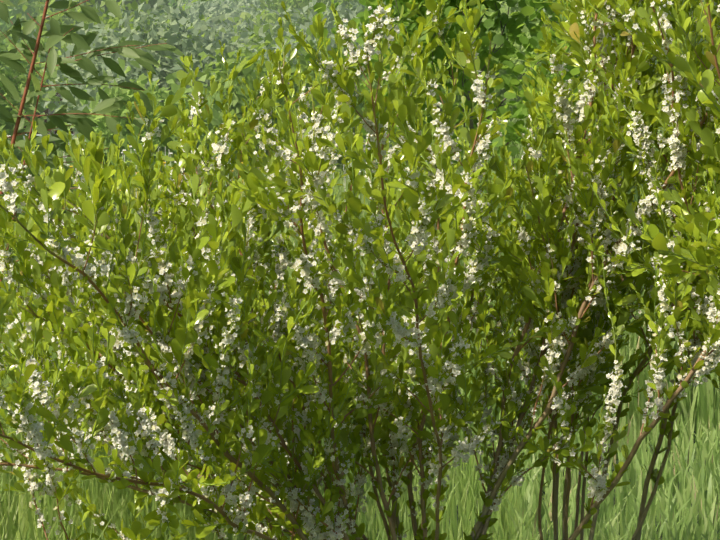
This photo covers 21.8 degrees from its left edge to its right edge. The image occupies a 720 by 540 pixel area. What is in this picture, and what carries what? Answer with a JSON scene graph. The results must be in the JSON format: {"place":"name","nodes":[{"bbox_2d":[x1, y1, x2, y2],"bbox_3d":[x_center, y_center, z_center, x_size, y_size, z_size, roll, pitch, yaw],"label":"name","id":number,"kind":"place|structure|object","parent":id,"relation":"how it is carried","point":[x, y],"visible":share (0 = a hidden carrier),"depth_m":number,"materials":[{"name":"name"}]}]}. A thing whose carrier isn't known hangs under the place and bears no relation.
{"place":"outdoors","nodes":[
{"label":"outdoors","id":0,"kind":"place"},
{"bbox_2d":[10,81,663,133],"label":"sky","id":1,"kind":"structure","parent":0,"point":[45,111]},
{"bbox_2d":[0,134,718,539],"bbox_3d":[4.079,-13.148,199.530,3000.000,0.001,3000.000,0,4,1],"label":"ground","id":2,"kind":"structure","parent":0,"point":[543,492],"depth_m":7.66,"materials":[{"name":"green plant"}]},
{"bbox_2d":[0,0,38,77],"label":"tree","id":3,"kind":"object","parent":2,"relation":"on","point":[4,26],"visible":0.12,"depth_m":143.41,"materials":[{"name":"green plant"}]},
{"bbox_2d":[14,7,60,143],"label":"shrub","id":4,"kind":"object","parent":2,"relation":"on","point":[58,95],"depth_m":169.94,"materials":[{"name":"green plant"}]},
{"bbox_2d":[7,0,74,135],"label":"shrub","id":5,"kind":"object","parent":2,"relation":"on","point":[19,8],"visible":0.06,"depth_m":148.63,"materials":[{"name":"green plant"}]},
{"bbox_2d":[0,0,82,170],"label":"bush","id":6,"kind":"object","parent":2,"relation":"on","point":[16,81],"visible":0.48,"depth_m":31.46,"materials":[{"name":"green plant"}]},
{"bbox_2d":[0,0,184,365],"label":"shrub","id":7,"kind":"object","parent":2,"relation":"on","point":[78,119],"visible":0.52,"depth_m":4.88,"materials":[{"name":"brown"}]},
{"bbox_2d":[20,0,199,59],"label":"shrub","id":8,"kind":"object","parent":2,"relation":"on","point":[37,6],"visible":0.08,"depth_m":133.82,"materials":[{"name":"green plant"}]},
{"bbox_2d":[16,0,229,166],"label":"bush","id":9,"kind":"object","parent":2,"relation":"on","point":[114,22],"visible":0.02,"depth_m":43.33,"materials":[{"name":"green plant"}]},
{"bbox_2d":[56,52,232,185],"bbox_3d":[-3.100,-1.766,26.791,2.684,2.716,2.844,0,4,1],"label":"bush","id":10,"kind":"object","parent":2,"relation":"on","point":[162,93],"visible":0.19,"depth_m":26.47,"materials":[{"name":"green plant"}]},
{"bbox_2d":[6,157,289,237],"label":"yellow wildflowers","id":11,"kind":"object","parent":2,"relation":"on","point":[163,172],"visible":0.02,"depth_m":21.29,"materials":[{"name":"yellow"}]},
{"bbox_2d":[21,0,286,169],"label":"bush","id":12,"kind":"object","parent":2,"relation":"on","point":[185,46],"visible":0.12,"depth_m":35.66,"materials":[{"name":"green plant"}]},
{"bbox_2d":[167,0,194,20],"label":"tree","id":13,"kind":"object","parent":2,"relation":"on","point":[174,1],"depth_m":193.38,"materials":[{"name":"green plant"}]},
{"bbox_2d":[7,135,389,235],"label":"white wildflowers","id":14,"kind":"object","parent":2,"relation":"on","point":[172,153],"visible":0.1,"depth_m":19.02,"materials":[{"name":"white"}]},
{"bbox_2d":[186,0,243,20],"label":"tree","id":15,"kind":"object","parent":2,"relation":"on","point":[213,2],"depth_m":179.58,"materials":[{"name":"green plant"}]},
{"bbox_2d":[179,0,272,111],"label":"shrub","id":16,"kind":"object","parent":2,"relation":"on","point":[209,4],"visible":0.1,"depth_m":142.93,"materials":[{"name":"green plant"}]},
{"bbox_2d":[3,49,517,539],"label":"inkberry shrub","id":17,"kind":"object","parent":2,"relation":"on","point":[241,135],"visible":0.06,"depth_m":4.96,"materials":[{"name":"green plant"}]},
{"bbox_2d":[164,9,396,180],"bbox_3d":[-1.191,-2.552,31.155,4.123,3.645,3.155,0,4,1],"label":"bush","id":18,"kind":"object","parent":2,"relation":"on","point":[248,73],"visible":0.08,"depth_m":30.83,"materials":[{"name":"green plant"}]},
{"bbox_2d":[215,0,383,64],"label":"shrub","id":19,"kind":"object","parent":2,"relation":"on","point":[273,17],"visible":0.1,"depth_m":129.36,"materials":[{"name":"green plant"}]},
{"bbox_2d":[223,0,409,164],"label":"bush","id":20,"kind":"object","parent":2,"relation":"on","point":[342,8],"depth_m":40.67,"materials":[{"name":"green plant"}]},
{"bbox_2d":[0,0,719,539],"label":"inkberry shrub","id":21,"kind":"object","parent":2,"relation":"on","point":[158,334],"visible":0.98,"depth_m":3.98,"materials":[{"name":"green plant"}]},
{"bbox_2d":[348,0,569,168],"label":"bush","id":22,"kind":"object","parent":2,"relation":"on","point":[525,29],"visible":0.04,"depth_m":34.69,"materials":[{"name":"green plant"}]},
{"bbox_2d":[292,0,651,398],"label":"shrub","id":23,"kind":"object","parent":2,"relation":"on","point":[514,33],"visible":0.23,"depth_m":9.60,"materials":[{"name":"green plant"}]},
{"bbox_2d":[429,0,578,163],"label":"bush","id":24,"kind":"object","parent":2,"relation":"on","point":[503,9],"depth_m":40.16,"materials":[{"name":"green plant"}]},
{"bbox_2d":[365,50,719,539],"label":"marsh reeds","id":25,"kind":"object","parent":2,"relation":"on","point":[699,415],"visible":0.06,"depth_m":7.70,"materials":[{"name":"green plant"}]},
{"bbox_2d":[456,0,657,81],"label":"shrub","id":26,"kind":"object","parent":2,"relation":"on","point":[512,9],"depth_m":48.61,"materials":[{"name":"green plant"}]},
{"bbox_2d":[424,77,719,539],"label":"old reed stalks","id":27,"kind":"object","parent":2,"relation":"on","point":[550,512],"depth_m":8.26,"materials":[{"name":"plant"}]},
{"bbox_2d":[438,0,719,539],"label":"inkberry shrub","id":28,"kind":"object","parent":2,"relation":"on","point":[531,278],"visible":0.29,"depth_m":4.40,"materials":[{"name":"green plant"}]},
{"bbox_2d":[501,0,716,61],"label":"shrub","id":29,"kind":"object","parent":2,"relation":"on","point":[544,10],"depth_m":40.44,"materials":[{"name":"green plant"}]},
{"bbox_2d":[525,0,719,390],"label":"inkberry shrub","id":30,"kind":"object","parent":2,"relation":"on","point":[683,54],"visible":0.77,"depth_m":3.89,"materials":[{"name":"green plant"}]}
]}

